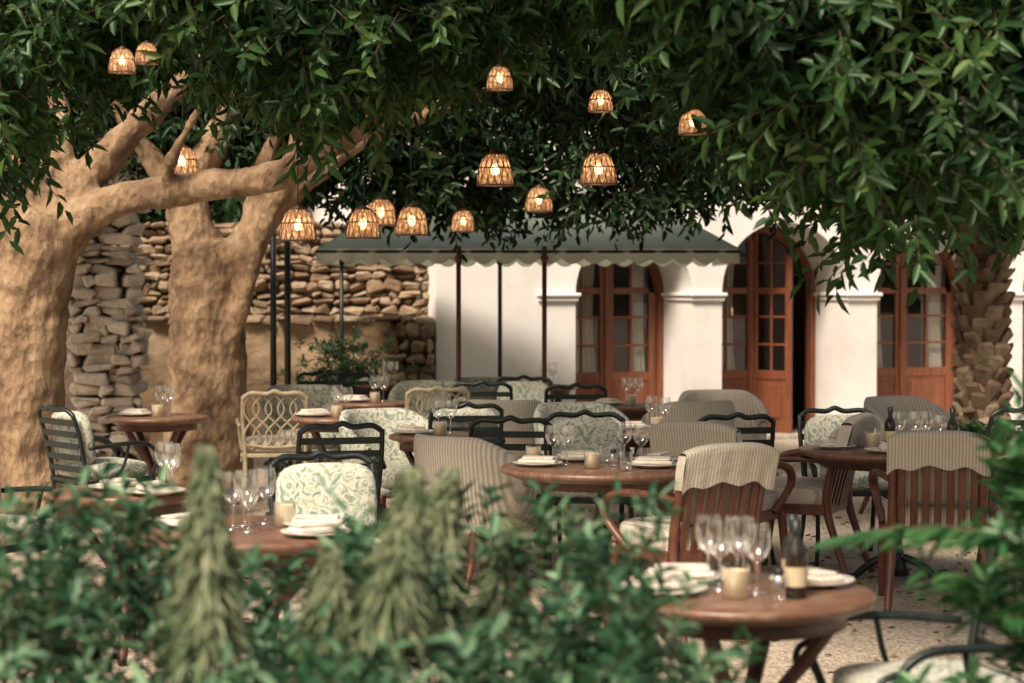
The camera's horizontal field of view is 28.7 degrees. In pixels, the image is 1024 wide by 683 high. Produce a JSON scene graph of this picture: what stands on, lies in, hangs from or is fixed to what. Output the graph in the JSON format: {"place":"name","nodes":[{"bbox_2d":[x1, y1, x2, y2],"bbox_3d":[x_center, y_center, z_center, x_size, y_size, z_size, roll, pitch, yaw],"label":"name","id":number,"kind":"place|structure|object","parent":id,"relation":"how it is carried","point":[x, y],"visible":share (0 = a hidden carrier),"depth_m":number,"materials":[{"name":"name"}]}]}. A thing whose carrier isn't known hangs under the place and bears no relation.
{"place":"outdoors","nodes":[
{"label":"outdoors","id":0,"kind":"place"},
{"bbox_2d":[0,439,1023,682],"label":"ground","id":1,"kind":"structure","parent":0,"point":[905,640],"depth_m":10.84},
{"bbox_2d":[0,486,74,620],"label":"iron armchair","id":2,"kind":"object","parent":1,"relation":"on","point":[6,545],"visible":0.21,"depth_m":9.64,"materials":[{"name":"black metal"}]},
{"bbox_2d":[36,404,166,548],"bbox_3d":[-2.676,0.851,12.914,0.689,0.923,0.613,-1,2,-40],"label":"iron armchair","id":3,"kind":"object","parent":1,"relation":"on","point":[72,443],"visible":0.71,"depth_m":12.73,"materials":[{"name":"black metal"}]},
{"bbox_2d":[66,138,151,460],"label":"stone pillar","id":4,"kind":"structure","parent":1,"relation":"on","point":[91,361],"depth_m":18.22,"materials":[{"name":"stone"}]},
{"bbox_2d":[48,484,188,665],"bbox_3d":[-1.720,1.037,8.931,0.680,0.751,0.680,1,2,40],"label":"round wooden table","id":5,"kind":"object","parent":1,"relation":"on","point":[175,503],"visible":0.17,"depth_m":8.74,"materials":[{"name":"brown wood"}]},
{"bbox_2d":[127,480,185,495],"bbox_3d":[-1.560,0.640,8.720,0.280,0.054,0.280,0,2,-18],"label":"plate with napkin","id":6,"kind":"object","parent":5,"relation":"on","point":[139,490],"visible":0.53,"depth_m":8.65,"materials":[{"name":"ceramic"}]},
{"bbox_2d":[105,413,208,512],"bbox_3d":[-2.500,0.900,14.089,0.720,0.751,0.720,0,2,0],"label":"round wooden table","id":7,"kind":"object","parent":1,"relation":"on","point":[179,425],"visible":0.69,"depth_m":13.91,"materials":[{"name":"brown wood"}]},
{"bbox_2d":[75,98,330,223],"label":"background trees","id":8,"kind":"object","parent":1,"relation":"on","point":[227,210],"visible":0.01,"depth_m":25.00,"materials":[{"name":"green plant"}]},
{"bbox_2d":[64,221,429,410],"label":"rubble stone wall","id":9,"kind":"structure","parent":1,"relation":"on","point":[378,289],"depth_m":20.65,"materials":[{"name":"beige stone"}]},
{"bbox_2d":[124,515,370,677],"bbox_3d":[-0.990,1.077,7.471,0.940,0.752,0.940,0,2,-10],"label":"round wooden table","id":10,"kind":"object","parent":1,"relation":"on","point":[278,544],"visible":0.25,"depth_m":7.21,"materials":[{"name":"brown wood"}]},
{"bbox_2d":[273,501,295,526],"bbox_3d":[-0.860,0.651,7.560,0.085,0.093,0.085,-1,2,-33],"label":"candle holder","id":11,"kind":"object","parent":10,"relation":"on","point":[283,513],"visible":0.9,"depth_m":7.53,"materials":[{"name":"glass"}]},
{"bbox_2d":[283,514,345,525],"bbox_3d":[-0.730,0.674,7.511,0.261,0.050,0.261,0,2,7],"label":"plate with napkin","id":12,"kind":"object","parent":10,"relation":"on","point":[307,518],"visible":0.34,"depth_m":7.47,"materials":[{"name":"ceramic"}]},
{"bbox_2d":[280,521,349,537],"bbox_3d":[-0.710,0.680,7.261,0.264,0.051,0.264,-1,2,-26],"label":"plate with napkin","id":13,"kind":"object","parent":10,"relation":"on","point":[307,530],"visible":0.71,"depth_m":7.21,"materials":[{"name":"ceramic"}]},
{"bbox_2d":[96,315,434,449],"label":"retaining wall","id":14,"kind":"structure","parent":1,"relation":"on","point":[413,342],"depth_m":20.30,"materials":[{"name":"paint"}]},
{"bbox_2d":[235,389,312,513],"bbox_3d":[-1.758,0.798,14.905,0.613,0.923,0.689,0,2,-5],"label":"lattice back chair","id":15,"kind":"object","parent":1,"relation":"on","point":[259,445],"visible":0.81,"depth_m":14.67,"materials":[{"name":"beige paint"}]},
{"bbox_2d":[263,231,292,471],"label":"iron pergola posts","id":16,"kind":"object","parent":1,"relation":"on","point":[287,323],"visible":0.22,"depth_m":18.01,"materials":[{"name":"black metal"}]},
{"bbox_2d":[260,384,342,489],"bbox_3d":[-1.687,0.794,16.164,0.698,0.864,0.653,0,2,-10],"label":"upholstered tub chair","id":17,"kind":"object","parent":1,"relation":"on","point":[319,396],"visible":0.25,"depth_m":16.32,"materials":[{"name":"green fabric"}]},
{"bbox_2d":[291,415,341,462],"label":"round wooden table","id":18,"kind":"object","parent":1,"relation":"on","point":[302,421],"visible":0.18,"depth_m":13.81,"materials":[{"name":"brown wood"}]},
{"bbox_2d":[296,370,348,462],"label":"iron armchair","id":19,"kind":"object","parent":1,"relation":"on","point":[343,376],"visible":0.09,"depth_m":17.85,"materials":[{"name":"black metal"}]},
{"bbox_2d":[275,421,385,536],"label":"iron armchair","id":20,"kind":"object","parent":1,"relation":"on","point":[378,458],"visible":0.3,"depth_m":11.13,"materials":[{"name":"black metal"}]},
{"bbox_2d":[265,449,411,671],"bbox_3d":[-0.785,0.961,8.799,0.613,0.923,0.689,0,2,-15],"label":"iron armchair","id":21,"kind":"object","parent":1,"relation":"on","point":[311,488],"visible":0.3,"depth_m":8.93,"materials":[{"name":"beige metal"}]},
{"bbox_2d":[277,324,418,396],"bbox_3d":[-1.609,0.477,19.675,1.197,1.300,1.074,1,2,38],"label":"round bush","id":22,"kind":"object","parent":1,"relation":"on","point":[334,353],"visible":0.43,"depth_m":19.53,"materials":[{"name":"green plant"}]},
{"bbox_2d":[317,370,381,462],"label":"iron armchair","id":23,"kind":"object","parent":1,"relation":"on","point":[369,377],"visible":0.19,"depth_m":17.91,"materials":[{"name":"black metal"}]},
{"bbox_2d":[334,400,411,409],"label":"round wooden table","id":24,"kind":"object","parent":1,"relation":"on","point":[382,404],"visible":0.28,"depth_m":15.60,"materials":[{"name":"brown wood"}]},
{"bbox_2d":[354,382,398,399],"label":"round wooden table","id":25,"kind":"object","parent":1,"relation":"on","point":[385,390],"visible":0.29,"depth_m":18.69,"materials":[{"name":"brown wood"}]},
{"bbox_2d":[339,408,427,532],"bbox_3d":[-0.782,0.879,12.959,0.698,0.864,0.653,-1,2,-35],"label":"upholstered tub chair","id":26,"kind":"object","parent":1,"relation":"on","point":[388,420],"visible":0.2,"depth_m":13.14,"materials":[{"name":"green fabric"}]},
{"bbox_2d":[388,380,468,417],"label":"upholstered tub chair","id":27,"kind":"object","parent":1,"relation":"on","point":[399,390],"visible":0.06,"depth_m":17.17,"materials":[{"name":"green fabric"}]},
{"bbox_2d":[389,431,484,555],"bbox_3d":[-0.460,0.946,12.330,0.600,0.750,0.600,-1,2,-30],"label":"round wooden table","id":28,"kind":"object","parent":1,"relation":"on","point":[406,443],"visible":0.23,"depth_m":12.21,"materials":[{"name":"brown wood"}]},
{"bbox_2d":[391,425,433,434],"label":"plate with napkin","id":29,"kind":"object","parent":28,"relation":"on","point":[408,430],"visible":0.91,"depth_m":12.25,"materials":[{"name":"ceramic"}]},
{"bbox_2d":[405,386,470,418],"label":"lattice back chair","id":30,"kind":"object","parent":1,"relation":"on","point":[460,390],"visible":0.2,"depth_m":15.09,"materials":[{"name":"beige paint"}]},
{"bbox_2d":[428,401,505,443],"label":"iron armchair","id":31,"kind":"object","parent":1,"relation":"on","point":[462,419],"visible":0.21,"depth_m":13.04,"materials":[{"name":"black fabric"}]},
{"bbox_2d":[413,433,546,599],"bbox_3d":[-0.207,0.933,10.952,0.698,0.864,0.653,2,2,45],"label":"upholstered tub chair","id":32,"kind":"object","parent":1,"relation":"on","point":[481,462],"visible":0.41,"depth_m":10.66,"materials":[{"name":"fabric"}]},
{"bbox_2d":[451,380,512,403],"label":"iron armchair","id":33,"kind":"object","parent":1,"relation":"on","point":[509,394],"visible":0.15,"depth_m":16.01,"materials":[{"name":"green metal"}]},
{"bbox_2d":[453,377,510,399],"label":"upholstered tub chair","id":34,"kind":"object","parent":1,"relation":"on","point":[481,388],"visible":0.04,"depth_m":17.79,"materials":[{"name":"green fabric"}]},
{"bbox_2d":[7,54,965,506],"bbox_3d":[-0.106,-1.357,16.460,12.912,5.286,3.759,0,2,0],"label":"carob tree","id":35,"kind":"object","parent":1,"relation":"on","point":[213,280],"visible":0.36,"depth_m":15.43,"materials":[{"name":"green plant"}]},
{"bbox_2d":[174,100,198,174],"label":"woven pendant lamp","id":36,"kind":"object","parent":35,"relation":"hanging from","point":[187,162],"visible":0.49,"depth_m":14.58,"materials":[{"name":"orange wicker"}]},
{"bbox_2d":[368,161,395,225],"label":"woven pendant lamp","id":37,"kind":"object","parent":35,"relation":"hanging from","point":[381,207],"visible":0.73,"depth_m":15.50,"materials":[{"name":"orange wicker"}]},
{"bbox_2d":[451,162,475,231],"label":"woven pendant lamp","id":38,"kind":"object","parent":35,"relation":"hanging from","point":[463,220],"visible":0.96,"depth_m":15.51,"materials":[{"name":"orange wicker"}]},
{"bbox_2d":[525,118,552,212],"bbox_3d":[0.205,-1.569,15.164,0.222,1.174,0.222,-1,2,-29],"label":"woven pendant lamp","id":39,"kind":"object","parent":35,"relation":"hanging from","point":[533,204],"visible":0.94,"depth_m":15.11,"materials":[{"name":"orange wicker"}]},
{"bbox_2d":[464,399,541,456],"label":"upholstered tub chair","id":40,"kind":"object","parent":1,"relation":"on","point":[521,408],"visible":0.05,"depth_m":14.18,"materials":[{"name":"fabric"}]},
{"bbox_2d":[0,0,1007,533],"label":"carob tree","id":41,"kind":"object","parent":1,"relation":"on","point":[304,70],"visible":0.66,"depth_m":9.72,"materials":[{"name":"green plant"}]},
{"bbox_2d":[108,2,135,73],"bbox_3d":[-1.700,-1.497,8.713,0.124,0.652,0.124,1,2,33],"label":"woven pendant lamp","id":42,"kind":"object","parent":41,"relation":"hanging from","point":[121,60],"visible":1,"depth_m":8.68,"materials":[{"name":"orange wicker"}]},
{"bbox_2d":[135,19,158,64],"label":"woven pendant lamp","id":43,"kind":"object","parent":41,"relation":"hanging from","point":[140,57],"visible":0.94,"depth_m":8.83,"materials":[{"name":"orange wicker"}]},
{"bbox_2d":[279,158,316,240],"bbox_3d":[-1.390,-1.305,12.970,0.247,1.304,0.247,0,2,-9],"label":"woven pendant lamp","id":44,"kind":"object","parent":41,"relation":"hanging from","point":[297,223],"visible":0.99,"depth_m":12.90,"materials":[{"name":"orange wicker"}]},
{"bbox_2d":[346,140,380,238],"bbox_3d":[-1.040,-1.371,13.968,0.247,1.304,0.247,0,2,-12],"label":"woven pendant lamp","id":45,"kind":"object","parent":41,"relation":"hanging from","point":[363,222],"visible":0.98,"depth_m":13.90,"materials":[{"name":"orange wicker"}]},
{"bbox_2d":[395,126,428,235],"bbox_3d":[-0.725,-1.421,14.467,0.247,1.304,0.247,-1,2,-34],"label":"woven pendant lamp","id":46,"kind":"object","parent":41,"relation":"hanging from","point":[411,219],"visible":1,"depth_m":14.40,"materials":[{"name":"orange wicker"}]},
{"bbox_2d":[476,93,513,186],"bbox_3d":[-0.110,-1.661,12.960,0.247,1.304,0.247,-1,2,-22],"label":"woven pendant lamp","id":47,"kind":"object","parent":41,"relation":"hanging from","point":[494,168],"visible":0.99,"depth_m":12.89,"materials":[{"name":"orange wicker"}]},
{"bbox_2d":[486,0,512,91],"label":"woven pendant lamp","id":48,"kind":"object","parent":41,"relation":"hanging from","point":[499,77],"visible":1,"depth_m":8.83,"materials":[{"name":"orange wicker"}]},
{"bbox_2d":[580,117,616,185],"bbox_3d":[0.540,-1.598,12.462,0.235,1.239,0.235,-1,2,-43],"label":"woven pendant lamp","id":49,"kind":"object","parent":41,"relation":"hanging from","point":[599,170],"visible":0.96,"depth_m":12.40,"materials":[{"name":"orange wicker"}]},
{"bbox_2d":[588,68,613,112],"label":"woven pendant lamp","id":50,"kind":"object","parent":41,"relation":"hanging from","point":[600,100],"visible":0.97,"depth_m":10.33,"materials":[{"name":"orange wicker"}]},
{"bbox_2d":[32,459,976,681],"bbox_3d":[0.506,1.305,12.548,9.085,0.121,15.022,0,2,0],"label":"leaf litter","id":51,"kind":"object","parent":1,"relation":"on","point":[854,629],"visible":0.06,"depth_m":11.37,"materials":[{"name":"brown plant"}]},
{"bbox_2d":[468,415,561,569],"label":"iron armchair","id":52,"kind":"object","parent":1,"relation":"on","point":[512,434],"visible":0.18,"depth_m":11.61,"materials":[{"name":"black metal"}]},
{"bbox_2d":[494,375,552,402],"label":"iron armchair","id":53,"kind":"object","parent":1,"relation":"on","point":[532,388],"visible":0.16,"depth_m":16.78,"materials":[{"name":"green fabric"}]},
{"bbox_2d":[315,198,740,450],"bbox_3d":[0.112,-0.101,18.779,3.804,2.500,2.530,0,2,0],"label":"canvas awning","id":54,"kind":"object","parent":1,"relation":"on","point":[704,248],"visible":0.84,"depth_m":17.61,"materials":[{"name":"fabric"}]},
{"bbox_2d":[544,382,607,402],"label":"iron armchair","id":55,"kind":"object","parent":1,"relation":"on","point":[570,386],"visible":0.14,"depth_m":15.60,"materials":[{"name":"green metal"}]},
{"bbox_2d":[533,402,634,525],"bbox_3d":[0.487,0.861,13.663,0.698,0.864,0.653,-1,2,-20],"label":"upholstered tub chair","id":56,"kind":"object","parent":1,"relation":"on","point":[544,410],"visible":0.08,"depth_m":13.85,"materials":[{"name":"green fabric"}]},
{"bbox_2d":[500,458,676,601],"bbox_3d":[0.460,1.008,10.130,1.040,0.757,1.040,1,2,20],"label":"round wooden table","id":57,"kind":"object","parent":1,"relation":"on","point":[577,477],"visible":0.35,"depth_m":9.76,"materials":[{"name":"brown wood"}]},
{"bbox_2d":[513,455,562,466],"bbox_3d":[0.130,0.605,10.120,0.258,0.050,0.258,1,2,20],"label":"plate with napkin","id":58,"kind":"object","parent":57,"relation":"on","point":[535,461],"visible":1,"depth_m":10.08,"materials":[{"name":"ceramic"}]},
{"bbox_2d":[555,450,601,461],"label":"plate with napkin","id":59,"kind":"object","parent":57,"relation":"on","point":[573,456],"visible":0.66,"depth_m":10.38,"materials":[{"name":"fabric"}]},
{"bbox_2d":[627,456,676,468],"bbox_3d":[0.710,0.606,10.040,0.269,0.052,0.269,1,2,23],"label":"plate with napkin","id":60,"kind":"object","parent":57,"relation":"on","point":[653,462],"visible":0.98,"depth_m":10.00,"materials":[{"name":"ceramic"}]},
{"bbox_2d":[541,409,638,572],"bbox_3d":[0.440,0.881,11.799,0.613,0.923,0.689,0,2,0],"label":"iron armchair","id":61,"kind":"object","parent":1,"relation":"on","point":[596,435],"visible":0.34,"depth_m":11.92,"materials":[{"name":"green fabric"}]},
{"bbox_2d":[611,402,663,453],"bbox_3d":[0.890,0.864,15.429,0.720,0.751,0.720,0,2,0],"label":"round wooden table","id":62,"kind":"object","parent":1,"relation":"on","point":[637,411],"visible":0.19,"depth_m":15.14,"materials":[{"name":"brown wood"}]},
{"bbox_2d":[626,426,661,517],"bbox_3d":[0.900,0.935,12.780,0.800,0.752,0.800,0,2,0],"label":"round wooden table","id":63,"kind":"object","parent":1,"relation":"on","point":[641,436],"visible":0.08,"depth_m":12.48,"materials":[{"name":"brown wood"}]},
{"bbox_2d":[307,110,1023,429],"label":"walls","id":64,"kind":"structure","parent":1,"relation":"on","point":[693,295],"depth_m":21.45,"materials":[{"name":"white paint"}]},
{"bbox_2d":[576,262,663,420],"bbox_3d":[1.141,-0.060,21.589,1.334,2.267,0.860,-1,2,-20],"label":"french door","id":65,"kind":"structure","parent":64,"relation":"attached to","point":[609,379],"depth_m":21.95,"materials":[{"name":"brown wood"}]},
{"bbox_2d":[722,227,815,439],"bbox_3d":[2.826,-0.125,22.200,1.529,2.364,0.860,-1,2,-20],"label":"french door","id":66,"kind":"structure","parent":64,"relation":"attached to","point":[771,389],"depth_m":22.43,"materials":[{"name":"brown wood"}]},
{"bbox_2d":[877,232,956,413],"bbox_3d":[4.611,-0.142,22.850,1.529,2.364,0.860,-1,2,-20],"label":"french door","id":67,"kind":"structure","parent":64,"relation":"attached to","point":[931,380],"depth_m":23.27,"materials":[{"name":"brown wood"}]},
{"bbox_2d":[637,400,734,512],"bbox_3d":[1.253,0.844,14.292,0.698,0.864,0.653,-1,2,-20],"label":"upholstered tub chair","id":68,"kind":"object","parent":1,"relation":"on","point":[688,410],"visible":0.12,"depth_m":13.99,"materials":[{"name":"fabric"}]},
{"bbox_2d":[599,442,778,642],"bbox_3d":[0.860,0.930,9.492,0.694,0.946,0.719,-1,2,-28],"label":"wooden armchair","id":69,"kind":"object","parent":1,"relation":"on","point":[731,480],"visible":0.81,"depth_m":9.26,"materials":[{"name":"brown wood"}]},
{"bbox_2d":[649,420,795,567],"bbox_3d":[1.129,0.890,10.992,0.694,0.946,0.719,1,2,30],"label":"wooden armchair","id":70,"kind":"object","parent":1,"relation":"on","point":[676,438],"visible":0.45,"depth_m":10.76,"materials":[{"name":"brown wood"}]},
{"bbox_2d":[678,389,767,439],"bbox_3d":[1.613,0.815,15.364,0.698,0.864,0.653,0,2,-10],"label":"upholstered tub chair","id":71,"kind":"object","parent":1,"relation":"on","point":[746,402],"visible":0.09,"depth_m":15.53,"materials":[{"name":"fabric"}]},
{"bbox_2d":[697,412,775,563],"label":"iron armchair","id":72,"kind":"object","parent":1,"relation":"on","point":[761,430],"visible":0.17,"depth_m":11.93,"materials":[{"name":"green metal"}]},
{"bbox_2d":[610,573,877,682],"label":"round wooden table","id":73,"kind":"object","parent":1,"relation":"on","point":[819,616],"visible":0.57,"depth_m":5.69,"materials":[{"name":"brown wood"}]},
{"bbox_2d":[621,572,707,596],"bbox_3d":[0.440,0.716,5.891,0.275,0.053,0.275,-1,2,-27],"label":"plate with napkin","id":74,"kind":"object","parent":73,"relation":"on","point":[676,590],"visible":0.33,"depth_m":5.87,"materials":[{"name":"ceramic"}]},
{"bbox_2d":[644,563,722,581],"bbox_3d":[0.520,0.710,6.141,0.265,0.051,0.265,0,2,9],"label":"plate with napkin","id":75,"kind":"object","parent":73,"relation":"on","point":[700,572],"visible":0.36,"depth_m":6.11,"materials":[{"name":"ceramic"}]},
{"bbox_2d":[721,565,749,598],"bbox_3d":[0.650,0.698,5.821,0.084,0.092,0.084,-1,2,-44],"label":"candle holder","id":76,"kind":"object","parent":73,"relation":"on","point":[735,583],"visible":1,"depth_m":5.79,"materials":[{"name":"wax"}]},
{"bbox_2d":[782,514,797,588],"bbox_3d":[0.840,0.628,5.989,0.065,0.224,0.065,0,2,-18],"label":"wine bottle","id":77,"kind":"object","parent":73,"relation":"on","point":[787,538],"visible":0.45,"depth_m":5.98,"materials":[{"name":"black glass"}]},
{"bbox_2d":[785,519,806,598],"bbox_3d":[0.825,0.630,5.809,0.067,0.229,0.067,-1,2,-20],"label":"wine bottle","id":78,"kind":"object","parent":73,"relation":"on","point":[796,568],"visible":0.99,"depth_m":5.79,"materials":[{"name":"black glass"}]},
{"bbox_2d":[770,567,854,587],"bbox_3d":[0.910,0.713,6.061,0.259,0.050,0.259,-1,2,-22],"label":"plate with napkin","id":79,"kind":"object","parent":73,"relation":"on","point":[819,578],"visible":0.66,"depth_m":5.99,"materials":[{"name":"ceramic"}]},
{"bbox_2d":[484,0,1023,314],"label":"bay fig tree","id":80,"kind":"object","parent":1,"relation":"on","point":[892,104],"visible":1,"depth_m":7.61,"materials":[{"name":"green plant"}]},
{"bbox_2d":[678,60,707,135],"bbox_3d":[0.740,-1.173,8.172,0.124,0.652,0.124,-1,2,-24],"label":"woven pendant lamp","id":81,"kind":"object","parent":80,"relation":"hanging from","point":[686,127],"visible":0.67,"depth_m":8.14,"materials":[{"name":"orange wicker"}]},
{"bbox_2d":[733,412,876,582],"bbox_3d":[1.698,0.876,11.510,0.719,0.946,0.694,1,2,25],"label":"wooden armchair","id":82,"kind":"object","parent":1,"relation":"on","point":[827,493],"visible":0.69,"depth_m":11.27,"materials":[{"name":"brown wood"}]},
{"bbox_2d":[797,405,903,565],"bbox_3d":[2.048,0.870,12.199,0.613,0.923,0.689,0,2,-5],"label":"iron armchair","id":83,"kind":"object","parent":1,"relation":"on","point":[816,428],"visible":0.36,"depth_m":12.32,"materials":[{"name":"green metal"}]},
{"bbox_2d":[798,441,993,582],"bbox_3d":[2.160,0.979,11.230,1.100,0.757,1.100,-1,2,-40],"label":"round wooden table","id":84,"kind":"object","parent":1,"relation":"on","point":[859,458],"visible":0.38,"depth_m":11.02,"materials":[{"name":"brown wood"}]},
{"bbox_2d":[884,407,895,441],"bbox_3d":[2.140,0.483,11.317,0.066,0.228,0.066,0,2,7],"label":"wine bottle","id":85,"kind":"object","parent":84,"relation":"on","point":[890,427],"visible":0.71,"depth_m":11.30,"materials":[{"name":"black glass"}]},
{"bbox_2d":[792,538,1023,682],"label":"iron armchair","id":86,"kind":"object","parent":1,"relation":"on","point":[885,671],"visible":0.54,"depth_m":5.84,"materials":[{"name":"green metal"}]},
{"bbox_2d":[858,396,959,513],"bbox_3d":[2.881,0.839,14.460,0.698,0.864,0.653,-1,2,-30],"label":"upholstered tub chair","id":87,"kind":"object","parent":1,"relation":"on","point":[902,406],"visible":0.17,"depth_m":14.66,"materials":[{"name":"fabric"}]},
{"bbox_2d":[868,430,999,611],"bbox_3d":[2.193,0.907,10.337,0.694,0.946,0.719,0,2,10],"label":"wooden armchair","id":88,"kind":"object","parent":1,"relation":"on","point":[929,476],"visible":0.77,"depth_m":10.10,"materials":[{"name":"brown wood"}]},
{"bbox_2d":[950,213,1015,439],"bbox_3d":[3.818,-1.218,17.030,3.703,4.953,3.636,0,2,13],"label":"palm tree","id":89,"kind":"object","parent":1,"relation":"on","point":[981,310],"visible":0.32,"depth_m":16.83,"materials":[{"name":"brown plant"}]},
{"bbox_2d":[958,419,1023,454],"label":"fern","id":90,"kind":"object","parent":1,"relation":"on","point":[981,429],"visible":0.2,"depth_m":15.90,"materials":[{"name":"green plant"}]},
{"bbox_2d":[985,406,1023,527],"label":"iron armchair","id":91,"kind":"object","parent":1,"relation":"on","point":[991,422],"visible":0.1,"depth_m":12.56,"materials":[{"name":"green metal"}]},
{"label":"planting bed soil","id":92,"kind":"structure","parent":1,"relation":"on","visible":0},
{"bbox_2d":[0,567,34,672],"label":"shrub","id":93,"kind":"object","parent":92,"relation":"on","point":[13,632],"visible":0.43,"depth_m":4.41,"materials":[{"name":"green plant"}]},
{"bbox_2d":[138,557,181,666],"bbox_3d":[-0.799,1.020,4.829,0.220,1.002,0.222,0,2,0],"label":"shrub","id":94,"kind":"object","parent":92,"relation":"on","point":[170,579],"visible":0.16,"depth_m":4.79,"materials":[{"name":"green plant"}]},
{"bbox_2d":[146,444,259,682],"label":"echium flower spike","id":95,"kind":"object","parent":92,"relation":"on","point":[204,614],"visible":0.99,"depth_m":4.00,"materials":[{"name":"green plant"}]},
{"bbox_2d":[284,546,370,682],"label":"echium flower spike","id":96,"kind":"object","parent":92,"relation":"on","point":[329,580],"visible":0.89,"depth_m":4.38,"materials":[{"name":"green plant"}]},
{"bbox_2d":[0,460,768,682],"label":"flower bed shrubs","id":97,"kind":"object","parent":92,"relation":"on","point":[592,579],"visible":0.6,"depth_m":4.46,"materials":[{"name":"green plant"}]},
{"bbox_2d":[338,465,444,681],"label":"echium flower spike","id":98,"kind":"object","parent":92,"relation":"on","point":[393,591],"visible":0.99,"depth_m":4.03,"materials":[{"name":"green plant"}]},
{"bbox_2d":[101,593,747,682],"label":"flower bed shrubs","id":99,"kind":"object","parent":92,"relation":"on","point":[354,664],"visible":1,"depth_m":3.81,"materials":[{"name":"green plant"}]},
{"bbox_2d":[416,465,481,680],"bbox_3d":[-0.182,0.905,4.525,0.222,1.251,0.221,-1,2,-27],"label":"echium flower spike","id":100,"kind":"object","parent":92,"relation":"on","point":[446,535],"visible":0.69,"depth_m":4.49,"materials":[{"name":"green plant"}]},
{"bbox_2d":[462,517,547,682],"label":"echium flower spike","id":101,"kind":"object","parent":92,"relation":"on","point":[502,576],"visible":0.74,"depth_m":4.79,"materials":[{"name":"green plant"}]},
{"bbox_2d":[882,368,1023,682],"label":"flower bed shrubs","id":102,"kind":"object","parent":92,"relation":"on","point":[1010,527],"visible":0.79,"depth_m":4.65,"materials":[{"name":"green plant"}]},
{"bbox_2d":[593,233,1023,429],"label":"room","id":103,"kind":"object","parent":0,"point":[915,332],"visible":0.07,"depth_m":25.25,"materials":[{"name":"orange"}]},
{"bbox_2d":[811,444,1023,634],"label":"young palm","id":104,"kind":"object","parent":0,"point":[922,533],"visible":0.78,"depth_m":4.63,"materials":[{"name":"green plant"}]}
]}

